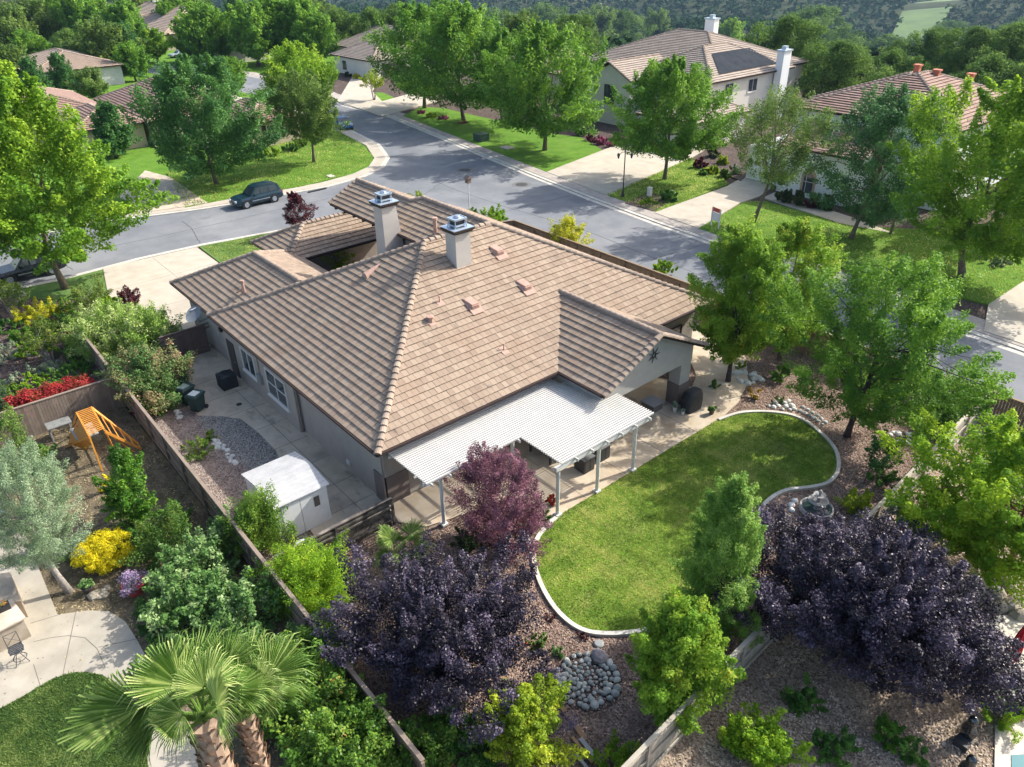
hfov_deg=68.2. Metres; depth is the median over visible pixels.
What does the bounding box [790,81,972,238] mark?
street tree
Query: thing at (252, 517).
shrub
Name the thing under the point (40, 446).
shrub
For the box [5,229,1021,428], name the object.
kerb
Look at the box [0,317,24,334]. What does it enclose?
shrub
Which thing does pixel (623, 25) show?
background tree
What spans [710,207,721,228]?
house sign
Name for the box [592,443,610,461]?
patio cabinet
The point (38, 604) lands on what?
garden path
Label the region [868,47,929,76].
background tree
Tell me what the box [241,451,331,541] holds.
garden shed
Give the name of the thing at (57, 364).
shrub
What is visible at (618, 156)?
street lamp
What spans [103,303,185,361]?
oleander
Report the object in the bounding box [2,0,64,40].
background tree
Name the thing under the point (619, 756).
shrub
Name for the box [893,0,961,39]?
fairway
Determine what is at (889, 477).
shrub
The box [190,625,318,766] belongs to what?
fan palm
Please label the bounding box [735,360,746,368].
shrub
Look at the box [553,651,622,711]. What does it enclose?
rock bed soil
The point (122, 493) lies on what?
citrus tree
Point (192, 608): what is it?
shrub
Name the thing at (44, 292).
lawn
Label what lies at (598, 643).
valve cover
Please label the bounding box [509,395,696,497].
patio joint
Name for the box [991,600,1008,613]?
rock
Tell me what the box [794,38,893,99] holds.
background tree
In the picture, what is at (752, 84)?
window
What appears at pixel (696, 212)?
driveway
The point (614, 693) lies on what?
rock
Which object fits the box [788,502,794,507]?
rock
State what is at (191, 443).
shrub
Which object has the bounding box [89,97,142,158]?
background tree
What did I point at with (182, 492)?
dead leaves
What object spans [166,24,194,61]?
background tree
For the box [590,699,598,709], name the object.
rock
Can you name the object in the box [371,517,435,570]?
fan palm
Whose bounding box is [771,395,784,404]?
shrub
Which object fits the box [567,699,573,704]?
rock
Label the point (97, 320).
oleander
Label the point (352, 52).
house
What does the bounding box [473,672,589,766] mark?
maple tree
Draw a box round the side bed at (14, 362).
[0,316,114,444]
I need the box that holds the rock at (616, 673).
[613,671,619,676]
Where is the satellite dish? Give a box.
[186,306,207,321]
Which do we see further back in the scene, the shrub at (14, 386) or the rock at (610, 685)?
the shrub at (14, 386)
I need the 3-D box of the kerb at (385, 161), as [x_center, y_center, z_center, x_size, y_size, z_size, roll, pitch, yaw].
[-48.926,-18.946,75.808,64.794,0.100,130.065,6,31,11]
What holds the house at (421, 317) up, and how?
on the yard ground at (630, 701)
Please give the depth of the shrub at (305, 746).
21.75 m
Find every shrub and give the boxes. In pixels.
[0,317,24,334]
[0,340,30,364]
[2,382,24,396]
[4,364,36,383]
[6,296,66,327]
[7,326,31,343]
[13,332,71,357]
[15,442,57,474]
[20,368,56,388]
[26,317,59,335]
[36,359,62,374]
[39,296,77,315]
[46,358,97,380]
[48,378,64,384]
[50,309,75,326]
[54,344,71,356]
[61,357,80,373]
[62,345,97,362]
[70,526,136,575]
[97,474,108,492]
[101,295,119,306]
[114,497,198,566]
[115,523,152,557]
[128,405,162,416]
[128,525,159,558]
[137,555,259,643]
[141,518,241,594]
[141,560,162,585]
[145,626,181,652]
[158,498,192,527]
[180,430,214,461]
[202,565,283,643]
[204,428,217,441]
[206,503,260,555]
[216,478,298,558]
[233,621,360,741]
[233,700,297,740]
[244,528,361,620]
[261,620,299,661]
[261,665,420,766]
[264,147,279,156]
[281,142,300,151]
[291,138,308,146]
[295,600,365,666]
[320,250,356,269]
[344,71,351,77]
[352,73,360,78]
[375,711,457,766]
[408,190,421,196]
[412,702,473,756]
[426,112,436,117]
[438,115,448,119]
[443,711,502,766]
[450,526,495,558]
[479,203,508,220]
[544,494,555,505]
[545,612,555,621]
[547,213,593,244]
[551,644,563,659]
[574,126,588,135]
[575,631,588,639]
[586,133,595,142]
[588,728,640,766]
[593,135,607,144]
[606,141,614,146]
[639,196,657,203]
[652,258,678,273]
[659,188,678,202]
[693,156,709,168]
[698,168,707,175]
[704,165,719,173]
[707,143,720,157]
[708,379,721,388]
[716,154,729,164]
[716,711,760,757]
[717,168,731,178]
[728,701,816,766]
[729,163,741,173]
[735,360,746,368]
[748,386,762,399]
[768,365,790,382]
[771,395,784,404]
[774,188,793,203]
[779,671,829,717]
[793,190,806,205]
[803,192,819,207]
[812,725,863,766]
[817,194,833,210]
[833,487,874,517]
[866,462,902,486]
[871,711,916,753]
[898,736,929,766]
[918,390,968,430]
[978,256,1012,266]
[980,687,1023,743]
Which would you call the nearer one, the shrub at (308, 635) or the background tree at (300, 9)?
the shrub at (308, 635)
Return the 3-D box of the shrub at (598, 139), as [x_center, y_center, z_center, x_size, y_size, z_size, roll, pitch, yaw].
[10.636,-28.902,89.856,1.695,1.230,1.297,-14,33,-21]
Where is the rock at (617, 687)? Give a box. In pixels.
[612,684,620,692]
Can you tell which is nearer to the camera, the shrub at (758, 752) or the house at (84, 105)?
the shrub at (758, 752)
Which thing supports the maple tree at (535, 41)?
on the lawn at (562, 150)
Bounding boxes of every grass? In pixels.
[205,235,263,261]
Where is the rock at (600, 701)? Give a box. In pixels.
[598,699,603,704]
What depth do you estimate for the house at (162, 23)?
184.88 m
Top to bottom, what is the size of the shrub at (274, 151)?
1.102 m
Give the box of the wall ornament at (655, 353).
[649,348,659,362]
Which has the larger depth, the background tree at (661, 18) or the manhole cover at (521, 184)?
the background tree at (661, 18)
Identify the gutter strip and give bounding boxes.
[171,68,1023,355]
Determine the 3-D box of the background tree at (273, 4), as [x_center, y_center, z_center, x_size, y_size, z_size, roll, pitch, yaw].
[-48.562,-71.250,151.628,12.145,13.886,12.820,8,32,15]
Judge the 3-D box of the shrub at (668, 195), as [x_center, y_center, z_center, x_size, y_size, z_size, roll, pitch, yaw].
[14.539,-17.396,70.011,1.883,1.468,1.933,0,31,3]
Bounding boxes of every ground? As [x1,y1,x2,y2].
[0,0,1023,516]
[0,247,977,766]
[0,406,382,766]
[5,72,373,225]
[141,46,335,74]
[320,59,1023,339]
[655,422,1023,766]
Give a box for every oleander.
[58,295,163,364]
[91,338,197,416]
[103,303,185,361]
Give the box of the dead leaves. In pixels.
[5,408,382,766]
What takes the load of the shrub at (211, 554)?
on the back yard ground at (158, 455)
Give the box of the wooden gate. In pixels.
[159,322,213,358]
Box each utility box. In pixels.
[473,131,488,141]
[499,145,515,149]
[647,186,652,196]
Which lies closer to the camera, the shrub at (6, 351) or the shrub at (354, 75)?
the shrub at (6, 351)
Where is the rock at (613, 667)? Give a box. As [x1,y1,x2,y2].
[610,664,616,670]
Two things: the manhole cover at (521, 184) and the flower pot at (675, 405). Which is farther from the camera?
the manhole cover at (521, 184)
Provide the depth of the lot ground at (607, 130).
93.77 m
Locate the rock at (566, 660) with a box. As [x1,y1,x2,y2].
[563,657,569,664]
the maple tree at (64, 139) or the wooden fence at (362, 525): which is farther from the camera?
the maple tree at (64, 139)
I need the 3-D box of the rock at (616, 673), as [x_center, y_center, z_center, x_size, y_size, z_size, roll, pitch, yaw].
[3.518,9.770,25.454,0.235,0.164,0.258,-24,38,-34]
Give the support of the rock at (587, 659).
on the rock bed soil
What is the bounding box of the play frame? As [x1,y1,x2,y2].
[66,406,141,470]
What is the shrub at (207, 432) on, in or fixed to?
on the side bark
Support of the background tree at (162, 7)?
on the lot ground at (252, 66)
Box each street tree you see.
[261,66,351,162]
[729,82,851,222]
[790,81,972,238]
[880,172,922,233]
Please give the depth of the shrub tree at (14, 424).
33.97 m
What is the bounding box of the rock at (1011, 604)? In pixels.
[1003,596,1020,611]
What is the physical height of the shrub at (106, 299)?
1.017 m
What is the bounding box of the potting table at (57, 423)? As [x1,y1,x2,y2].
[45,416,71,442]
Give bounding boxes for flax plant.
[522,507,551,528]
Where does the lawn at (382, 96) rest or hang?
on the lot ground at (607, 130)
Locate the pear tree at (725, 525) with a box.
[659,470,768,647]
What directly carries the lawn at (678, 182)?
on the lot ground at (607, 130)
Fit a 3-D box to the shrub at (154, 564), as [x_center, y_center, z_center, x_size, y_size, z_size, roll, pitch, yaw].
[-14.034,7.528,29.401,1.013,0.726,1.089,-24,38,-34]
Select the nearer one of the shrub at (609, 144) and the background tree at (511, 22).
the shrub at (609, 144)
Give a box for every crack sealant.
[106,198,327,247]
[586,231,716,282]
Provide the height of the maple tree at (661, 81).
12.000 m
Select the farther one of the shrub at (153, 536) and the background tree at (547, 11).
the background tree at (547, 11)
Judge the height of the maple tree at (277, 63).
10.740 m
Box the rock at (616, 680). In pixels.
[613,677,620,682]
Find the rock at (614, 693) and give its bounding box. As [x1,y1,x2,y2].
[611,689,619,697]
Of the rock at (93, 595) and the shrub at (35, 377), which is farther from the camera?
the shrub at (35, 377)
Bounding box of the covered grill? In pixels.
[680,386,702,413]
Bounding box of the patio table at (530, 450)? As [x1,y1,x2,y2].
[529,443,551,464]
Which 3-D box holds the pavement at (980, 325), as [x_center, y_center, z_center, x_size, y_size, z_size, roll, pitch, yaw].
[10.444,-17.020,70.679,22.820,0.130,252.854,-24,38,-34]
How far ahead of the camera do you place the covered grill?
39.00 m
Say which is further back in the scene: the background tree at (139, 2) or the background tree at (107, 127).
the background tree at (139, 2)
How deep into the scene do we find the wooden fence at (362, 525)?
30.96 m
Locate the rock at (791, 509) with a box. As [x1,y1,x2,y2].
[789,507,794,512]
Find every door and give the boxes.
[226,339,240,377]
[281,492,322,539]
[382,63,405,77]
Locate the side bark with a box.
[109,362,308,566]
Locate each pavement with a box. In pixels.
[46,85,385,231]
[152,66,1023,347]
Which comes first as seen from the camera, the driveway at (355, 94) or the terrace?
the terrace
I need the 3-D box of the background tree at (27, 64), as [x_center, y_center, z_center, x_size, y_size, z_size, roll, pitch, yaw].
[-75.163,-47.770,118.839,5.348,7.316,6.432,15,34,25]
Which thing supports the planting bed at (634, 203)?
on the lot ground at (607, 130)
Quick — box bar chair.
[2,631,29,667]
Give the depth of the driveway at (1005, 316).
48.28 m
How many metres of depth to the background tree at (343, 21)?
162.78 m
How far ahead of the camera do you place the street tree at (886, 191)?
59.94 m
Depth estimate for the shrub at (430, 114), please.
104.47 m
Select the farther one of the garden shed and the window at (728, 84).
the window at (728, 84)
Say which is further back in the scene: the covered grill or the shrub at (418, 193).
the shrub at (418, 193)
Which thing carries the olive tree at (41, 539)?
on the back yard ground at (158, 455)
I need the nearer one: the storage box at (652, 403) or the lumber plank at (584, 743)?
the lumber plank at (584, 743)
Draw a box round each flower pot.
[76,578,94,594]
[116,569,148,596]
[673,400,678,411]
[708,406,717,414]
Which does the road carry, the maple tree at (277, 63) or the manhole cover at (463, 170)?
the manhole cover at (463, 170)
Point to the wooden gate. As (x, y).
(194, 338)
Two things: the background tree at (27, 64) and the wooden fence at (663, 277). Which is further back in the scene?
the background tree at (27, 64)
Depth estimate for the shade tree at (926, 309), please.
33.94 m
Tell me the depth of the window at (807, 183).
70.09 m
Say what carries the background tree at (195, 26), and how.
on the lot ground at (252, 66)
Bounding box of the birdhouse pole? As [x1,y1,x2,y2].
[464,175,471,209]
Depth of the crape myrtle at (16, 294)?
49.60 m
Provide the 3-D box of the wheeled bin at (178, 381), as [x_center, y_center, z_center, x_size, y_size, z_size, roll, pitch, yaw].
[-18.141,0.124,41.482,0.700,1.066,0.870,21,37,32]
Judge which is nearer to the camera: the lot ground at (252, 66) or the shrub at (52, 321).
the shrub at (52, 321)
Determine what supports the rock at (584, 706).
on the rock bed soil
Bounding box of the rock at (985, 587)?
[968,578,988,596]
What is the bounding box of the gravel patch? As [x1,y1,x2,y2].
[197,416,278,468]
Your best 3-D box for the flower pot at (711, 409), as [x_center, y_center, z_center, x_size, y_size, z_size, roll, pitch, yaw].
[10.347,1.328,39.081,0.527,0.499,0.414,-24,38,-34]
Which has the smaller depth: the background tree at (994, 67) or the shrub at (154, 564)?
the shrub at (154, 564)
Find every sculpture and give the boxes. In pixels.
[956,715,978,746]
[958,754,977,766]
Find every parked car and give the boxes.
[0,248,65,283]
[168,50,182,57]
[229,180,283,208]
[333,115,352,129]
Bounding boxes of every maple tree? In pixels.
[0,59,179,289]
[0,173,73,252]
[116,52,288,184]
[250,38,339,119]
[360,0,470,107]
[378,0,518,120]
[456,23,547,126]
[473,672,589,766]
[475,17,610,150]
[604,53,744,179]
[685,214,791,381]
[884,74,1023,278]
[969,87,1023,223]
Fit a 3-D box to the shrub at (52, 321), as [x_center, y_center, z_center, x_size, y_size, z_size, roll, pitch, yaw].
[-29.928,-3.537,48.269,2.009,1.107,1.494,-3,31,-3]
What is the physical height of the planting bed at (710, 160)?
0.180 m
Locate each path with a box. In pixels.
[0,527,197,766]
[186,349,381,542]
[764,192,894,233]
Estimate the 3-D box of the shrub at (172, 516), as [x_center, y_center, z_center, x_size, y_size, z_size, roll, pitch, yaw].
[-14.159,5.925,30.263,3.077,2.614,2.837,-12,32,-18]
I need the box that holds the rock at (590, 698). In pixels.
[587,696,595,701]
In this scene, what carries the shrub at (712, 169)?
on the lot ground at (607, 130)
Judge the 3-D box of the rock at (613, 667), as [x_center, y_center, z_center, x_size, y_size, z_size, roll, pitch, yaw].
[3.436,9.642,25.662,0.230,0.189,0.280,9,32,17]
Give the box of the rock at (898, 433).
[895,430,901,436]
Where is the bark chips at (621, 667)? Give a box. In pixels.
[307,335,959,766]
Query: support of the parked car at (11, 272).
on the road
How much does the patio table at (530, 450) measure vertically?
0.670 m
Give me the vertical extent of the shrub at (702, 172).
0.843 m
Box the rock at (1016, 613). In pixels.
[1007,606,1023,621]
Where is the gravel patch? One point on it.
(253, 448)
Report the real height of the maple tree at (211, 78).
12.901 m
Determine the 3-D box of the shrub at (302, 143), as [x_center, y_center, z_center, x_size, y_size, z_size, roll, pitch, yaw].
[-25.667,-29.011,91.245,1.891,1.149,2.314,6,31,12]
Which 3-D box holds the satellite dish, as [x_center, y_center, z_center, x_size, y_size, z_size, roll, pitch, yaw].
[-18.000,-3.857,43.301,1.283,1.060,0.901,-24,38,-34]
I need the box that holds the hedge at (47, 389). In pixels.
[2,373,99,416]
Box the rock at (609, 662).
[606,659,612,666]
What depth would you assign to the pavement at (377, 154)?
79.65 m
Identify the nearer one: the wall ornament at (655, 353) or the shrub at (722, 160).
the wall ornament at (655, 353)
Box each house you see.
[8,76,301,153]
[17,47,124,84]
[127,0,186,50]
[169,177,713,504]
[213,43,271,62]
[329,25,430,77]
[353,20,399,35]
[509,47,585,96]
[582,14,807,149]
[746,64,1017,210]
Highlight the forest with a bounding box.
[106,0,1023,83]
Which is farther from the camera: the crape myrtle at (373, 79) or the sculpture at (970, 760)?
the crape myrtle at (373, 79)
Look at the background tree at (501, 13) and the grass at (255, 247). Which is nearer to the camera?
the grass at (255, 247)
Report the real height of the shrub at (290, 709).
3.003 m
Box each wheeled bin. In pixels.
[172,375,189,383]
[174,382,194,404]
[184,389,208,411]
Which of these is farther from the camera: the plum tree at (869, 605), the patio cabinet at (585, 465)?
the patio cabinet at (585, 465)
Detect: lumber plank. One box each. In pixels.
[560,705,587,740]
[571,736,593,763]
[574,752,587,766]
[578,737,599,761]
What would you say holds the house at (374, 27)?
on the lot ground at (252, 66)
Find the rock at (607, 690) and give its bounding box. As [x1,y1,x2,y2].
[603,687,610,693]
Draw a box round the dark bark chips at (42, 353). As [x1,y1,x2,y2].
[0,291,124,433]
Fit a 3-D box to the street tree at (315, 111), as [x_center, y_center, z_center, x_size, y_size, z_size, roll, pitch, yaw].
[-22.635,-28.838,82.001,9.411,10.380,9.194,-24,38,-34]
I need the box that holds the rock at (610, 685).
[606,682,612,688]
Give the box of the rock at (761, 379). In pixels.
[757,376,764,381]
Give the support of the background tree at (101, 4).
on the ground at (930, 4)
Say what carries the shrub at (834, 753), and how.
on the yard ground at (682, 744)
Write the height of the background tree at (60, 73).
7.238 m
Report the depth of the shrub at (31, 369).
43.41 m
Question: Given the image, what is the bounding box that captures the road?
[0,68,1023,419]
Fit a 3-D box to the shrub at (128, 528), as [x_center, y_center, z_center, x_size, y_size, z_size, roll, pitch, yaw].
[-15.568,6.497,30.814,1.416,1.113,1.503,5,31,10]
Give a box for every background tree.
[0,0,38,46]
[0,42,36,77]
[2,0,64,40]
[7,29,52,55]
[17,55,54,87]
[29,0,66,39]
[45,50,79,91]
[46,0,105,33]
[48,27,94,48]
[57,32,87,53]
[62,65,109,100]
[74,11,146,58]
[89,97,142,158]
[90,0,111,18]
[96,0,147,39]
[109,20,149,71]
[109,39,154,80]
[116,0,151,7]
[137,27,171,61]
[151,0,192,15]
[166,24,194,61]
[170,0,232,60]
[182,0,215,8]
[210,11,239,58]
[221,55,249,94]
[222,0,241,13]
[224,0,281,66]
[250,0,292,53]
[266,0,319,54]
[290,10,339,58]
[309,0,335,15]
[323,7,370,47]
[346,6,390,33]
[378,1,417,24]
[396,0,419,7]
[422,0,458,29]
[467,7,514,35]
[495,7,539,54]
[516,1,575,39]
[549,13,602,53]
[559,2,619,51]
[597,8,658,48]
[637,7,671,36]
[718,17,746,40]
[738,11,828,79]
[762,3,866,47]
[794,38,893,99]
[828,58,895,86]
[861,33,906,58]
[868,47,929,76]
[877,24,958,74]
[922,19,969,45]
[930,23,1017,76]
[950,51,1023,89]
[966,21,1023,77]
[984,16,1023,48]
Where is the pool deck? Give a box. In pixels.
[994,722,1023,766]
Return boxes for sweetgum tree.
[622,584,747,736]
[754,215,850,360]
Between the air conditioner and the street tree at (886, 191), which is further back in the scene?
the street tree at (886, 191)
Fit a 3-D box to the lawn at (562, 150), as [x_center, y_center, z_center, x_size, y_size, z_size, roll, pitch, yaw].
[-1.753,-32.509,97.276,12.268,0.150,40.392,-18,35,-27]
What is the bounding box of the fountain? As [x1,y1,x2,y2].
[799,490,833,520]
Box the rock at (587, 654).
[584,651,590,656]
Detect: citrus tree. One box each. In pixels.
[91,443,159,530]
[876,408,1023,608]
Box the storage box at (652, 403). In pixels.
[640,395,663,412]
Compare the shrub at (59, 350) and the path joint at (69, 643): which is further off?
the shrub at (59, 350)
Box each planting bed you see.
[625,193,666,210]
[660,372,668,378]
[693,152,746,180]
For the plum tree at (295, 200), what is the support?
on the lawn at (207, 251)
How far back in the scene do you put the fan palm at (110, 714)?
14.54 m
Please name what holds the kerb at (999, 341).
on the road
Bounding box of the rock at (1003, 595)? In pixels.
[986,585,1006,600]
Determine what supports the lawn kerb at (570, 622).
on the yard ground at (630, 701)
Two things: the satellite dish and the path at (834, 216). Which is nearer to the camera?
the satellite dish
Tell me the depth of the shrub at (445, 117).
103.54 m
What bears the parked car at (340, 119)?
on the road
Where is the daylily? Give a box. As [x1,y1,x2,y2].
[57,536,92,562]
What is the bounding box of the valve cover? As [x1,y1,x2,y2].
[594,639,603,647]
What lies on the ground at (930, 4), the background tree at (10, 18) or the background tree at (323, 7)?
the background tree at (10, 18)
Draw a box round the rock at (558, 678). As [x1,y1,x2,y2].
[553,673,561,680]
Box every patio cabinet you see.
[574,449,595,473]
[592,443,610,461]
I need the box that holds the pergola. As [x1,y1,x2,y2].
[388,378,653,527]
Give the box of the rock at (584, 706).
[581,703,588,709]
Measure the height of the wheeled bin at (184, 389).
1.066 m
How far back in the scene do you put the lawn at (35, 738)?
24.00 m
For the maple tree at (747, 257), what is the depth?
38.49 m
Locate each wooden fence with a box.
[0,377,123,446]
[81,331,424,766]
[271,497,395,575]
[501,220,513,225]
[514,220,980,412]
[621,396,989,766]
[983,391,1023,434]
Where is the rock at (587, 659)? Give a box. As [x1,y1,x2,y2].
[583,657,591,662]
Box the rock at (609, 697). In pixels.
[606,695,612,700]
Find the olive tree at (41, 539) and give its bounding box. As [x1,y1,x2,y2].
[0,435,93,594]
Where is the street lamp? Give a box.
[617,147,632,196]
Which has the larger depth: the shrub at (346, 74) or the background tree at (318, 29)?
the background tree at (318, 29)
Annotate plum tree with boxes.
[282,191,318,225]
[301,529,579,749]
[704,498,1023,716]
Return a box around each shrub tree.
[0,402,49,486]
[443,439,554,566]
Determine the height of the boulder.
0.348 m
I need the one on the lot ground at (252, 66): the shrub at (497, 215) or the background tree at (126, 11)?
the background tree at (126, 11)
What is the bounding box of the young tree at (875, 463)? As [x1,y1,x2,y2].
[863,428,903,483]
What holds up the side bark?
on the yard ground at (630, 701)
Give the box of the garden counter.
[0,572,30,652]
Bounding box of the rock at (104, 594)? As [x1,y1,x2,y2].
[100,591,108,598]
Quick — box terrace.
[984,615,1023,704]
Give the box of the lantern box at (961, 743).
[952,732,972,752]
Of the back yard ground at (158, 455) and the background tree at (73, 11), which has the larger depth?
the background tree at (73, 11)
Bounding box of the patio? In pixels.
[389,323,747,526]
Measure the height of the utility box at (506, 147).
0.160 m
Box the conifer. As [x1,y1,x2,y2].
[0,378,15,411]
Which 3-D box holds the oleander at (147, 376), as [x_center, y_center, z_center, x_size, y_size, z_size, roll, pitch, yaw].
[-18.954,-0.465,40.221,5.314,3.643,5.472,-24,38,-34]
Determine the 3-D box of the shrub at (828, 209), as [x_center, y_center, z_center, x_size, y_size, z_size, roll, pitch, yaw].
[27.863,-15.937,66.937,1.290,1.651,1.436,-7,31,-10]
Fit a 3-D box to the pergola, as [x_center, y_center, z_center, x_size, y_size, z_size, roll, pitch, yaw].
[0.642,3.329,33.703,10.700,2.825,5.680,-24,38,-34]
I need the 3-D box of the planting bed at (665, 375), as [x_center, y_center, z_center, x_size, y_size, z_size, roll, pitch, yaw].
[9.563,-0.593,42.959,2.700,0.050,2.300,-24,38,-34]
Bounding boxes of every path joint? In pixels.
[32,612,134,685]
[200,372,371,513]
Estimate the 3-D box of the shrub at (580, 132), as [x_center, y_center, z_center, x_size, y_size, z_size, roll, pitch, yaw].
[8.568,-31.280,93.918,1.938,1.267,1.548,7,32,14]
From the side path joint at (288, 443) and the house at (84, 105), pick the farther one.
the house at (84, 105)
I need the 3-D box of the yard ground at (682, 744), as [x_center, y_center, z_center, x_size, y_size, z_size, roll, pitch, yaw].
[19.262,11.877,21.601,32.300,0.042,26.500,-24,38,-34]
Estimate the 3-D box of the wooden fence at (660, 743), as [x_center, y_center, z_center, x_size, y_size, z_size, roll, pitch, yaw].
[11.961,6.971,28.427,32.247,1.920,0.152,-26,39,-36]
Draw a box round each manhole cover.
[456,168,473,172]
[512,182,530,186]
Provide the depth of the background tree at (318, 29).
146.60 m
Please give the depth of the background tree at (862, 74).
105.96 m
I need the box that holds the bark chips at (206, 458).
[153,405,288,561]
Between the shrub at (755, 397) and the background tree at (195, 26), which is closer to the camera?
the shrub at (755, 397)
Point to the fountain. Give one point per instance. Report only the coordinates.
(812, 503)
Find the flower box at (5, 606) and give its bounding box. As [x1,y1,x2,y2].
[0,599,11,612]
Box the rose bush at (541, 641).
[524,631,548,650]
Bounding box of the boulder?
[592,648,607,663]
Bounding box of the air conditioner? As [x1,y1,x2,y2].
[215,369,241,393]
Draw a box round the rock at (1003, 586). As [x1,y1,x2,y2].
[1000,577,1017,593]
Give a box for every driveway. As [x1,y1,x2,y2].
[103,247,217,349]
[120,170,206,213]
[338,77,436,116]
[547,143,704,195]
[654,177,774,227]
[984,281,1023,343]
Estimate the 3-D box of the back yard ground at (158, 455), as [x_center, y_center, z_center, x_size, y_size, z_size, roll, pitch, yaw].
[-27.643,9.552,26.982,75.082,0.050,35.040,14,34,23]
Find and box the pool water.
[1011,754,1023,766]
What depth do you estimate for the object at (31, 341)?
44.46 m
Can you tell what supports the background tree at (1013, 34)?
on the ground at (930, 4)
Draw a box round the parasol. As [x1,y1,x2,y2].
[1005,626,1023,669]
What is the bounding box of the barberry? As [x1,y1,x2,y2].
[110,284,140,308]
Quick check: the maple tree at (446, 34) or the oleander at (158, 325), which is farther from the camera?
the maple tree at (446, 34)
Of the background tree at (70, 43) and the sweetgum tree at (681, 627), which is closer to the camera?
the sweetgum tree at (681, 627)
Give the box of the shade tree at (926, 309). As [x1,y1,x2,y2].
[757,249,1016,438]
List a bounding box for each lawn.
[0,672,146,766]
[12,269,106,299]
[96,198,131,213]
[167,129,372,207]
[199,232,271,262]
[373,92,393,100]
[403,107,601,171]
[536,413,836,630]
[608,159,728,211]
[699,201,1023,305]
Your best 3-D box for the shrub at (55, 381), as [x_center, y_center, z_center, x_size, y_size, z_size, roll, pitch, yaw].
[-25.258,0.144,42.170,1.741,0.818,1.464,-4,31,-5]
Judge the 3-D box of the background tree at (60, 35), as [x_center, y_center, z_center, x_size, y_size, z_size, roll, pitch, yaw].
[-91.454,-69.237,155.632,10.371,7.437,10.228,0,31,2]
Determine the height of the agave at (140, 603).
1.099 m
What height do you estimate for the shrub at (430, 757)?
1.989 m
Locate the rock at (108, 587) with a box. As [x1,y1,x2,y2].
[103,585,110,590]
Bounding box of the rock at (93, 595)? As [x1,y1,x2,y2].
[86,590,98,600]
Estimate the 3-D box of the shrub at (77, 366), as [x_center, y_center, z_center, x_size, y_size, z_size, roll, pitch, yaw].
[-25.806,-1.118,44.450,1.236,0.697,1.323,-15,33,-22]
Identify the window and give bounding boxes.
[239,346,256,381]
[264,366,290,412]
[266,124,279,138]
[313,495,319,506]
[342,60,346,69]
[603,84,614,104]
[672,324,682,333]
[724,82,733,97]
[747,77,757,92]
[799,169,816,193]
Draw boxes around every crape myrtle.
[0,279,30,318]
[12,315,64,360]
[67,274,113,311]
[358,68,383,99]
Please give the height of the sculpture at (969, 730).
1.060 m
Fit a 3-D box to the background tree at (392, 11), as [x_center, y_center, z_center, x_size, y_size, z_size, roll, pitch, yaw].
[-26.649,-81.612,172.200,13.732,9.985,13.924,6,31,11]
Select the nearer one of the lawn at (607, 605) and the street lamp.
the lawn at (607, 605)
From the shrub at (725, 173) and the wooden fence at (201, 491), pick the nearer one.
the wooden fence at (201, 491)
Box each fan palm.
[46,623,277,766]
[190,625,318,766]
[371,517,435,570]
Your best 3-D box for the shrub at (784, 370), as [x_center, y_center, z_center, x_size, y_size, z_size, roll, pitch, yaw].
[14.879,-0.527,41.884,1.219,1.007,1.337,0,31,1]
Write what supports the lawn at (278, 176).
on the corner lot ground at (140, 160)
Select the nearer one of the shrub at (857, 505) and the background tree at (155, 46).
the shrub at (857, 505)
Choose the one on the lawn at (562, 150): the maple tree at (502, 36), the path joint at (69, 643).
the maple tree at (502, 36)
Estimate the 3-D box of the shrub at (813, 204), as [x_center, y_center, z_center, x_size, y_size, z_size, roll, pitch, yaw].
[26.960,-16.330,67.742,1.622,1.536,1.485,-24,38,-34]
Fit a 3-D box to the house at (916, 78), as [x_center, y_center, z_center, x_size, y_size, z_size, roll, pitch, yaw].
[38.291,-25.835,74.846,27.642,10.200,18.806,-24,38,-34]
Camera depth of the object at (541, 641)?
26.40 m
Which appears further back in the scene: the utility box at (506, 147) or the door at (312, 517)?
the utility box at (506, 147)
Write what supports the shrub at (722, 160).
on the planting bed at (710, 160)
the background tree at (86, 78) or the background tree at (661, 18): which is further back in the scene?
the background tree at (661, 18)
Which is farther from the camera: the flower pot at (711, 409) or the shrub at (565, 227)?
the shrub at (565, 227)
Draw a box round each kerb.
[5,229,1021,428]
[40,95,389,234]
[150,67,1023,351]
[532,410,840,636]
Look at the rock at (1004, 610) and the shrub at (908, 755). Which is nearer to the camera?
the shrub at (908, 755)
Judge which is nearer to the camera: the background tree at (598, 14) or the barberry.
the barberry
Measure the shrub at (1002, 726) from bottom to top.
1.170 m

